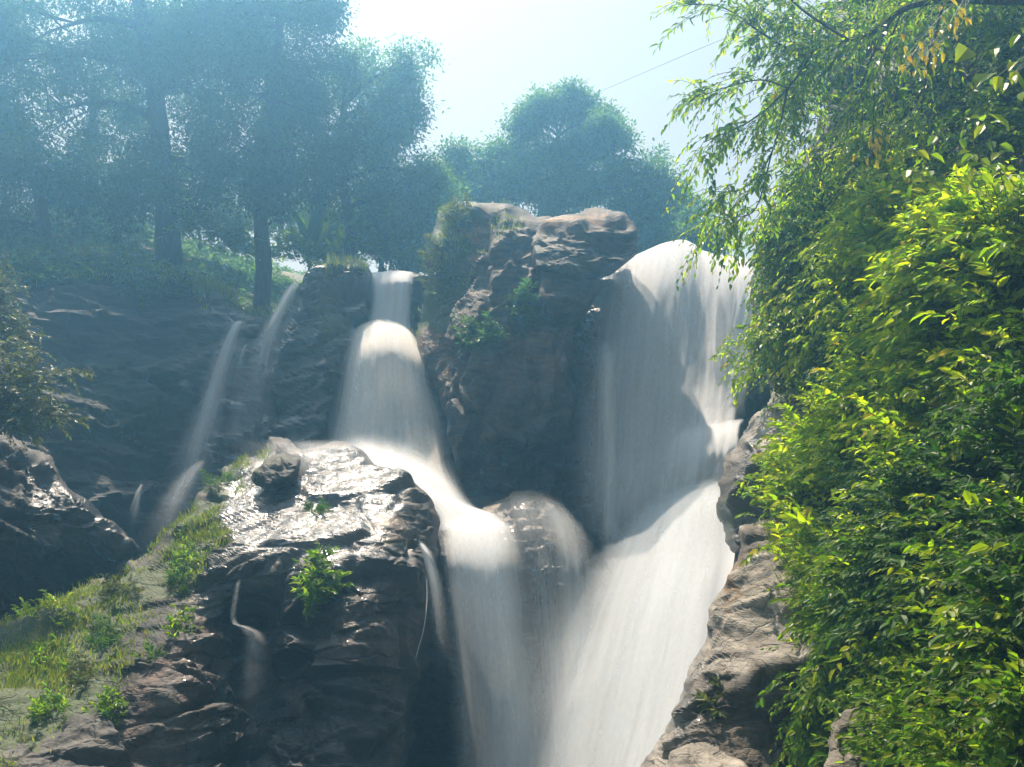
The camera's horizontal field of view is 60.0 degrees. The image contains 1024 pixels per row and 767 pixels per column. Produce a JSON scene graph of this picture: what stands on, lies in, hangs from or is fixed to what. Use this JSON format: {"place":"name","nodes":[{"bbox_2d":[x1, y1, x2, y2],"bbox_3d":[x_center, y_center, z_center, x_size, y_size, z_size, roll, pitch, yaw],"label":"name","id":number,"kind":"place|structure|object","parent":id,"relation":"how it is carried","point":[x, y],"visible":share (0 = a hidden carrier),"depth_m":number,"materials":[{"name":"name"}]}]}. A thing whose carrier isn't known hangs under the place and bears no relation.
{"place":"outdoors","nodes":[
{"label":"outdoors","id":0,"kind":"place"},
{"bbox_2d":[0,213,303,310],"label":"ground","id":1,"kind":"structure","parent":0,"point":[297,277],"depth_m":27.96,"materials":[{"name":"green soil"}]},
{"bbox_2d":[7,149,119,216],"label":"bush","id":2,"kind":"object","parent":1,"relation":"on","point":[101,175],"visible":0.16,"depth_m":23.46,"materials":[{"name":"green plant"}]},
{"bbox_2d":[0,86,188,257],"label":"broadleaf tree","id":3,"kind":"object","parent":1,"relation":"on","point":[17,166],"visible":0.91,"depth_m":22.80,"materials":[{"name":"green plant"}]},
{"bbox_2d":[13,176,192,252],"bbox_3d":[-12.839,-4.422,27.496,5.871,4.197,3.938,0,-12,0],"label":"bush","id":4,"kind":"object","parent":1,"relation":"on","point":[138,239],"visible":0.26,"depth_m":27.37,"materials":[{"name":"green plant"}]},
{"bbox_2d":[0,0,292,268],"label":"broadleaf tree","id":5,"kind":"object","parent":1,"relation":"on","point":[154,58],"visible":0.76,"depth_m":26.04,"materials":[{"name":"green plant"}]},
{"bbox_2d":[0,202,307,311],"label":"undergrowth","id":6,"kind":"object","parent":1,"relation":"on","point":[235,270],"visible":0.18,"depth_m":29.84,"materials":[{"name":"green plant"}]},
{"bbox_2d":[3,0,392,240],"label":"broadleaf tree","id":7,"kind":"object","parent":1,"relation":"on","point":[87,27],"visible":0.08,"depth_m":31.80,"materials":[{"name":"green plant"}]},
{"bbox_2d":[156,198,242,268],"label":"bush","id":8,"kind":"object","parent":1,"relation":"on","point":[192,222],"visible":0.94,"depth_m":24.28,"materials":[{"name":"green plant"}]},
{"bbox_2d":[154,182,288,272],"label":"bush","id":9,"kind":"object","parent":1,"relation":"on","point":[226,216],"visible":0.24,"depth_m":30.67,"materials":[{"name":"green plant"}]},
{"bbox_2d":[0,437,444,766],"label":"boulder","id":10,"kind":"object","parent":1,"relation":"on","point":[257,670],"visible":0.9,"depth_m":10.61,"materials":[{"name":"grey stone"}]},
{"bbox_2d":[6,589,79,626],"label":"weed","id":11,"kind":"object","parent":10,"relation":"on","point":[26,605],"visible":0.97,"depth_m":11.08,"materials":[{"name":"green plant"}]},
{"bbox_2d":[11,633,75,674],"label":"weed","id":12,"kind":"object","parent":10,"relation":"on","point":[46,662],"visible":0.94,"depth_m":9.92,"materials":[{"name":"green plant"}]},
{"bbox_2d":[26,682,71,725],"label":"weed","id":13,"kind":"object","parent":10,"relation":"on","point":[49,704],"visible":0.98,"depth_m":8.79,"materials":[{"name":"green plant"}]},
{"bbox_2d":[51,652,96,687],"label":"weed","id":14,"kind":"object","parent":10,"relation":"on","point":[76,678],"visible":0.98,"depth_m":9.51,"materials":[{"name":"green plant"}]},
{"bbox_2d":[82,608,126,654],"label":"weed","id":15,"kind":"object","parent":10,"relation":"on","point":[101,639],"visible":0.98,"depth_m":10.35,"materials":[{"name":"green plant"}]},
{"bbox_2d":[81,678,128,724],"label":"weed","id":16,"kind":"object","parent":10,"relation":"on","point":[105,709],"visible":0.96,"depth_m":8.92,"materials":[{"name":"green plant"}]},
{"bbox_2d":[94,572,144,605],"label":"weed","id":17,"kind":"object","parent":10,"relation":"on","point":[107,583],"visible":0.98,"depth_m":11.29,"materials":[{"name":"green plant"}]},
{"bbox_2d":[0,444,269,766],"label":"grass","id":18,"kind":"structure","parent":10,"relation":"on","point":[6,654],"depth_m":10.62,"materials":[{"name":"green plant"}]},
{"bbox_2d":[131,638,167,662],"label":"weed","id":19,"kind":"object","parent":10,"relation":"on","point":[150,651],"visible":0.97,"depth_m":9.66,"materials":[{"name":"green plant"}]},
{"bbox_2d":[160,560,190,599],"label":"weed","id":20,"kind":"object","parent":10,"relation":"on","point":[179,579],"visible":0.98,"depth_m":11.28,"materials":[{"name":"green plant"}]},
{"bbox_2d":[161,603,202,637],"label":"weed","id":21,"kind":"object","parent":10,"relation":"on","point":[176,623],"visible":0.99,"depth_m":10.40,"materials":[{"name":"green plant"}]},
{"bbox_2d":[168,528,203,581],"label":"weed","id":22,"kind":"object","parent":10,"relation":"on","point":[186,560],"visible":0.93,"depth_m":11.69,"materials":[{"name":"green plant"}]},
{"bbox_2d":[199,469,232,492],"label":"weed","id":23,"kind":"object","parent":10,"relation":"on","point":[207,477],"visible":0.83,"depth_m":13.75,"materials":[{"name":"green plant"}]},
{"bbox_2d":[251,453,308,489],"bbox_3d":[-3.466,1.406,13.328,0.736,0.809,1.730,0,-12,0],"label":"rock","id":24,"kind":"object","parent":10,"relation":"on","point":[281,470],"visible":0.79,"depth_m":12.80,"materials":[{"name":"grey stone"}]},
{"bbox_2d":[302,497,333,513],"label":"weed","id":25,"kind":"object","parent":10,"relation":"on","point":[321,506],"visible":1,"depth_m":12.22,"materials":[{"name":"green plant"}]},
{"bbox_2d":[289,540,353,621],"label":"weed","id":26,"kind":"object","parent":10,"relation":"on","point":[322,591],"visible":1,"depth_m":10.65,"materials":[{"name":"green plant"}]},
{"bbox_2d":[417,581,426,651],"bbox_3d":[-1.131,2.937,11.084,0.101,1.118,0.370,-5,-13,22],"label":"trickle","id":27,"kind":"object","parent":10,"relation":"attached to","point":[425,618],"visible":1,"depth_m":11.08,"materials":[{"name":"white liquid"}]},
{"bbox_2d":[420,543,437,594],"bbox_3d":[-1.017,3.072,11.499,0.704,2.049,0.218,-6,-13,24],"label":"trickle","id":28,"kind":"object","parent":10,"relation":"attached to","point":[431,571],"visible":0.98,"depth_m":11.57,"materials":[{"name":"white liquid"}]},
{"bbox_2d":[213,213,303,280],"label":"bush","id":29,"kind":"object","parent":1,"relation":"on","point":[245,248],"visible":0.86,"depth_m":24.60,"materials":[{"name":"green plant"}]},
{"bbox_2d":[163,0,385,312],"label":"broadleaf tree","id":30,"kind":"object","parent":1,"relation":"on","point":[268,175],"visible":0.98,"depth_m":24.87,"materials":[{"name":"green plant"}]},
{"bbox_2d":[269,218,339,267],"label":"bush","id":31,"kind":"object","parent":1,"relation":"on","point":[299,242],"visible":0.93,"depth_m":24.64,"materials":[{"name":"green plant"}]},
{"bbox_2d":[241,189,370,264],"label":"bush","id":32,"kind":"object","parent":1,"relation":"on","point":[275,226],"visible":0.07,"depth_m":30.45,"materials":[{"name":"green plant"}]},
{"bbox_2d":[288,189,336,269],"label":"banana plant","id":33,"kind":"object","parent":1,"relation":"on","point":[315,227],"visible":0.66,"depth_m":25.27,"materials":[{"name":"green plant"}]},
{"bbox_2d":[324,213,365,255],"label":"banana plant","id":34,"kind":"object","parent":1,"relation":"on","point":[339,233],"visible":0.59,"depth_m":26.40,"materials":[{"name":"green plant"}]},
{"bbox_2d":[287,186,439,274],"bbox_3d":[-4.450,-4.080,28.632,6.567,4.977,3.257,0,-12,0],"label":"tree","id":35,"kind":"object","parent":1,"relation":"on","point":[375,220],"visible":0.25,"depth_m":28.11,"materials":[{"name":"green plant"}]},
{"bbox_2d":[322,219,428,273],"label":"bush","id":36,"kind":"object","parent":1,"relation":"on","point":[369,248],"visible":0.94,"depth_m":26.33,"materials":[{"name":"green plant"}]},
{"bbox_2d":[0,249,772,766],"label":"cliff","id":37,"kind":"structure","parent":1,"relation":"on","point":[140,403],"depth_m":18.31,"materials":[{"name":"grey stone"}]},
{"bbox_2d":[0,427,139,621],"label":"rock shelf","id":38,"kind":"object","parent":37,"relation":"attached to","point":[57,535],"visible":0.94,"depth_m":13.26,"materials":[{"name":"grey stone"}]},
{"bbox_2d":[0,250,53,368],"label":"shrub","id":39,"kind":"object","parent":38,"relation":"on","point":[8,329],"visible":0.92,"depth_m":14.51,"materials":[{"name":"green plant"}]},
{"bbox_2d":[0,329,94,454],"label":"shrub","id":40,"kind":"object","parent":38,"relation":"on","point":[16,387],"visible":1,"depth_m":12.37,"materials":[{"name":"green plant"}]},
{"bbox_2d":[0,232,196,315],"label":"ground cover","id":41,"kind":"object","parent":37,"relation":"on","point":[82,268],"visible":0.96,"depth_m":20.25,"materials":[{"name":"green plant"}]},
{"bbox_2d":[1,249,370,320],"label":"grass","id":42,"kind":"structure","parent":37,"relation":"on","point":[203,283],"depth_m":20.41,"materials":[{"name":"green plant"}]},
{"bbox_2d":[267,284,295,340],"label":"waterfall","id":43,"kind":"structure","parent":37,"relation":"on","point":[283,304],"depth_m":18.48,"materials":[{"name":"white liquid"}]},
{"bbox_2d":[254,256,372,451],"bbox_3d":[-4.231,-0.398,19.764,2.148,5.063,4.640,0,-12,0],"label":"rock outcrop","id":44,"kind":"object","parent":37,"relation":"on","point":[303,383],"visible":0.77,"depth_m":18.23,"materials":[{"name":"grey stone"}]},
{"bbox_2d":[340,270,533,766],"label":"waterfall","id":45,"kind":"structure","parent":37,"relation":"on","point":[390,421],"depth_m":13.99,"materials":[{"name":"white liquid"}]},
{"bbox_2d":[415,201,600,502],"bbox_3d":[-0.081,-0.774,18.343,3.982,7.219,4.226,0,-12,0],"label":"rock buttress","id":46,"kind":"object","parent":37,"relation":"on","point":[509,404],"visible":0.75,"depth_m":16.91,"materials":[{"name":"grey stone"}]},
{"bbox_2d":[415,233,463,303],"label":"weed","id":47,"kind":"object","parent":46,"relation":"on","point":[436,257],"visible":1,"depth_m":18.69,"materials":[{"name":"green plant"}]},
{"bbox_2d":[440,193,472,225],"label":"weed","id":48,"kind":"object","parent":46,"relation":"on","point":[450,210],"visible":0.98,"depth_m":19.15,"materials":[{"name":"green plant"}]},
{"bbox_2d":[411,198,526,340],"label":"grass","id":49,"kind":"structure","parent":46,"relation":"on","point":[446,223],"depth_m":18.86,"materials":[{"name":"green plant"}]},
{"bbox_2d":[450,310,508,354],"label":"weed","id":50,"kind":"object","parent":46,"relation":"attached to","point":[468,339],"visible":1,"depth_m":16.61,"materials":[{"name":"green plant"}]},
{"bbox_2d":[504,277,546,339],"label":"weed","id":51,"kind":"object","parent":46,"relation":"on","point":[523,296],"visible":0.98,"depth_m":16.94,"materials":[{"name":"green plant"}]},
{"bbox_2d":[532,245,599,277],"bbox_3d":[1.098,-2.254,17.845,1.475,0.917,2.241,0,-12,0],"label":"rock slab","id":52,"kind":"object","parent":46,"relation":"on","point":[543,259],"visible":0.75,"depth_m":17.00,"materials":[{"name":"stone"}]},
{"bbox_2d":[531,206,637,278],"bbox_3d":[1.462,-2.974,18.449,2.168,2.265,2.868,-8,-14,33],"label":"rock slab","id":53,"kind":"object","parent":52,"relation":"on","point":[609,236],"visible":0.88,"depth_m":17.83,"materials":[{"name":"stone"}]},
{"bbox_2d":[538,271,597,326],"bbox_3d":[1.079,-1.559,17.716,1.260,1.146,2.463,0,-12,0],"label":"rock slab","id":54,"kind":"object","parent":46,"relation":"on","point":[566,299],"visible":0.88,"depth_m":16.80,"materials":[{"name":"grey stone"}]},
{"bbox_2d":[481,490,583,766],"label":"rock","id":55,"kind":"object","parent":37,"relation":"on","point":[532,520],"visible":0.52,"depth_m":13.36,"materials":[{"name":"grey stone"}]},
{"bbox_2d":[555,525,584,766],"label":"waterfall","id":56,"kind":"structure","parent":55,"relation":"on","point":[574,660],"depth_m":12.44,"materials":[{"name":"white liquid"}]},
{"bbox_2d":[570,240,754,766],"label":"waterfall","id":57,"kind":"structure","parent":37,"relation":"on","point":[668,406],"depth_m":15.56,"materials":[{"name":"white liquid"}]},
{"bbox_2d":[305,31,482,259],"bbox_3d":[-3.785,-6.495,27.318,5.742,10.128,3.704,0,-12,0],"label":"broadleaf tree","id":58,"kind":"object","parent":1,"relation":"on","point":[397,104],"visible":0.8,"depth_m":26.83,"materials":[{"name":"green plant"}]},
{"bbox_2d":[428,120,556,216],"bbox_3d":[-0.823,-5.542,31.628,5.536,7.773,3.743,0,-12,0],"label":"broadleaf tree","id":59,"kind":"object","parent":1,"relation":"on","point":[494,190],"visible":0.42,"depth_m":31.58,"materials":[{"name":"green plant"}]},
{"bbox_2d":[480,75,652,216],"bbox_3d":[1.848,-6.400,31.009,5.905,9.875,3.183,2,-12,-8],"label":"broadleaf tree","id":60,"kind":"object","parent":1,"relation":"on","point":[536,115],"visible":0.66,"depth_m":30.90,"materials":[{"name":"green plant"}]},
{"bbox_2d":[573,1,804,102],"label":"wire","id":61,"kind":"object","parent":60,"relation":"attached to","point":[669,61],"visible":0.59,"depth_m":23.28,"materials":[{"name":"grey metal"}]},
{"bbox_2d":[558,99,718,254],"bbox_3d":[4.310,-5.537,29.786,5.779,8.357,3.125,0,-12,0],"label":"broadleaf tree","id":62,"kind":"object","parent":1,"relation":"on","point":[650,193],"visible":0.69,"depth_m":29.63,"materials":[{"name":"green plant"}]},
{"bbox_2d":[659,197,738,255],"bbox_3d":[5.703,-3.525,27.446,2.860,4.809,2.349,10,-16,-40],"label":"tree","id":63,"kind":"object","parent":1,"relation":"on","point":[679,229],"visible":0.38,"depth_m":27.36,"materials":[{"name":"green plant"}]},
{"bbox_2d":[194,321,240,450],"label":"waterfall","id":64,"kind":"structure","parent":0,"point":[214,389],"depth_m":18.63,"materials":[{"name":"white liquid"}]},
{"bbox_2d":[0,0,833,274],"label":"sky","id":65,"kind":"structure","parent":0,"point":[497,47],"materials":[{"name":"white"}]},
{"bbox_2d":[748,0,1023,766],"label":"hillside","id":66,"kind":"structure","parent":0,"point":[1019,280],"depth_m":11.77,"materials":[{"name":"green plant"}]},
{"bbox_2d":[639,518,860,766],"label":"boulder","id":67,"kind":"object","parent":66,"relation":"on","point":[745,624],"visible":0.48,"depth_m":8.44,"materials":[{"name":"stone"}]},
{"bbox_2d":[667,742,747,766],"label":"rock","id":68,"kind":"object","parent":67,"relation":"on","point":[701,754],"visible":1,"depth_m":7.47,"materials":[{"name":"beige stone"}]},
{"bbox_2d":[691,672,728,719],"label":"weed","id":69,"kind":"object","parent":67,"relation":"on","point":[713,714],"visible":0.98,"depth_m":8.32,"materials":[{"name":"green plant"}]},
{"bbox_2d":[740,480,782,524],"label":"weed","id":70,"kind":"object","parent":67,"relation":"on","point":[764,503],"visible":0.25,"depth_m":10.98,"materials":[{"name":"green plant"}]},
{"bbox_2d":[756,602,878,766],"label":"shrub","id":71,"kind":"object","parent":67,"relation":"on","point":[798,741],"visible":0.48,"depth_m":7.65,"materials":[{"name":"green plant"}]},
{"bbox_2d":[732,322,1019,571],"bbox_3d":[3.573,0.670,9.325,2.224,2.716,4.279,5,-13,-22],"label":"shrub","id":72,"kind":"object","parent":67,"relation":"on","point":[807,448],"visible":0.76,"depth_m":9.27,"materials":[{"name":"green plant"}]},
{"bbox_2d":[716,386,820,552],"bbox_3d":[4.011,1.179,12.646,2.035,2.575,4.848,-5,-13,22],"label":"rock","id":73,"kind":"object","parent":66,"relation":"on","point":[738,465],"visible":0.15,"depth_m":11.74,"materials":[{"name":"stone"}]},
{"bbox_2d":[708,191,836,410],"bbox_3d":[3.644,-1.241,12.362,1.814,3.418,2.045,0,-12,0],"label":"climbing vine","id":74,"kind":"object","parent":66,"relation":"on","point":[796,360],"visible":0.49,"depth_m":12.25,"materials":[{"name":"green plant"}]},
{"bbox_2d":[726,167,844,416],"bbox_3d":[3.964,-1.505,12.477,2.008,4.313,2.208,0,-12,0],"label":"climbing vine","id":75,"kind":"object","parent":66,"relation":"on","point":[755,294],"visible":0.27,"depth_m":12.29,"materials":[{"name":"green plant"}]},
{"bbox_2d":[758,507,813,636],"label":"shrub","id":76,"kind":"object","parent":66,"relation":"on","point":[770,539],"depth_m":9.96,"materials":[{"name":"green plant"}]},
{"bbox_2d":[766,494,835,636],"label":"shrub","id":77,"kind":"object","parent":66,"relation":"on","point":[791,563],"visible":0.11,"depth_m":8.81,"materials":[{"name":"green plant"}]},
{"bbox_2d":[746,1,887,347],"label":"climbing vine","id":78,"kind":"object","parent":66,"relation":"on","point":[817,191],"visible":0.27,"depth_m":12.72,"materials":[{"name":"green plant"}]},
{"bbox_2d":[649,0,1023,291],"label":"overhanging tree","id":79,"kind":"object","parent":66,"relation":"on","point":[805,71],"visible":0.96,"depth_m":11.12,"materials":[{"name":"green plant"}]},
{"bbox_2d":[768,86,792,108],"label":"leafy twig","id":80,"kind":"object","parent":79,"relation":"attached to","point":[775,94],"visible":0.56,"depth_m":11.62,"materials":[{"name":"green plant"}]},
{"bbox_2d":[853,126,898,168],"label":"leafy twig","id":81,"kind":"object","parent":79,"relation":"attached to","point":[877,146],"visible":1,"depth_m":9.32,"materials":[{"name":"brown plant"}]},
{"bbox_2d":[898,24,947,78],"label":"leafy twig","id":82,"kind":"object","parent":79,"relation":"attached to","point":[932,50],"visible":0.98,"depth_m":7.98,"materials":[{"name":"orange plant"}]},
{"bbox_2d":[929,0,971,40],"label":"leafy twig","id":83,"kind":"object","parent":79,"relation":"attached to","point":[961,11],"visible":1,"depth_m":8.06,"materials":[{"name":"yellow plant"}]},
{"bbox_2d":[751,133,930,371],"bbox_3d":[4.317,-1.895,11.023,2.139,3.467,3.676,0,-12,0],"label":"climbing vine","id":84,"kind":"object","parent":66,"relation":"on","point":[808,251],"visible":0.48,"depth_m":11.01,"materials":[{"name":"green plant"}]},
{"bbox_2d":[760,503,932,733],"bbox_3d":[2.903,1.991,7.754,1.493,2.116,2.627,-4,-13,17],"label":"shrub","id":85,"kind":"object","parent":66,"relation":"on","point":[820,588],"visible":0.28,"depth_m":7.78,"materials":[{"name":"green plant"}]},
{"bbox_2d":[824,703,879,766],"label":"rock","id":86,"kind":"object","parent":66,"relation":"on","point":[839,725],"visible":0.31,"depth_m":6.59,"materials":[{"name":"grey stone"}]},
{"bbox_2d":[776,286,955,411],"bbox_3d":[4.261,-0.500,10.702,1.666,2.398,3.680,0,-12,0],"label":"shrub","id":87,"kind":"object","parent":66,"relation":"on","point":[811,378],"visible":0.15,"depth_m":10.82,"materials":[{"name":"green plant"}]},
{"bbox_2d":[810,96,991,311],"bbox_3d":[4.673,-2.450,10.933,2.096,3.152,3.556,0,-12,0],"label":"climbing vine","id":88,"kind":"object","parent":66,"relation":"on","point":[846,155],"visible":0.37,"depth_m":11.84,"materials":[{"name":"green plant"}]},
{"bbox_2d":[797,156,1023,423],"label":"shrub","id":89,"kind":"object","parent":66,"relation":"on","point":[919,271],"visible":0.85,"depth_m":8.13,"materials":[{"name":"green plant"}]},
{"bbox_2d":[901,115,1023,229],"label":"climbing vine","id":90,"kind":"object","parent":89,"relation":"attached to","point":[965,189],"visible":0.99,"depth_m":7.09,"materials":[{"name":"green plant"}]},
{"bbox_2d":[802,340,1023,743],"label":"shrub","id":91,"kind":"object","parent":66,"relation":"on","point":[885,548],"visible":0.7,"depth_m":6.53,"materials":[{"name":"green plant"}]},
{"bbox_2d":[962,475,990,504],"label":"leafy twig","id":92,"kind":"object","parent":91,"relation":"attached to","point":[968,496],"visible":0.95,"depth_m":5.57,"materials":[{"name":"green plant"}]},
{"bbox_2d":[966,533,1023,554],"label":"leafy twig","id":93,"kind":"object","parent":91,"relation":"attached to","point":[980,546],"visible":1,"depth_m":5.11,"materials":[{"name":"green plant"}]},
{"bbox_2d":[808,616,1023,766],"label":"shrub","id":94,"kind":"object","parent":66,"relation":"on","point":[922,736],"visible":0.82,"depth_m":5.36,"materials":[{"name":"green plant"}]},
{"bbox_2d":[808,0,1023,255],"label":"climbing vine","id":95,"kind":"object","parent":66,"relation":"on","point":[988,92],"visible":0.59,"depth_m":10.41,"materials":[{"name":"green plant"}]},
{"bbox_2d":[812,346,1023,712],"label":"shrub","id":96,"kind":"object","parent":66,"relation":"on","point":[941,617],"visible":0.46,"depth_m":6.51,"materials":[{"name":"green plant"}]},
{"bbox_2d":[955,39,1023,88],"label":"climbing vine","id":97,"kind":"object","parent":66,"relation":"attached to","point":[962,52],"visible":0.89,"depth_m":6.46,"materials":[{"name":"green plant"}]},
{"bbox_2d":[989,28,1023,100],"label":"climbing vine","id":98,"kind":"object","parent":66,"relation":"on","point":[998,79],"visible":1,"depth_m":5.94,"materials":[{"name":"green plant"}]},
{"bbox_2d":[989,113,1023,130],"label":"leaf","id":99,"kind":"object","parent":66,"relation":"on","point":[1002,119],"visible":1,"depth_m":6.10,"materials":[{"name":"green plant"}]}
]}

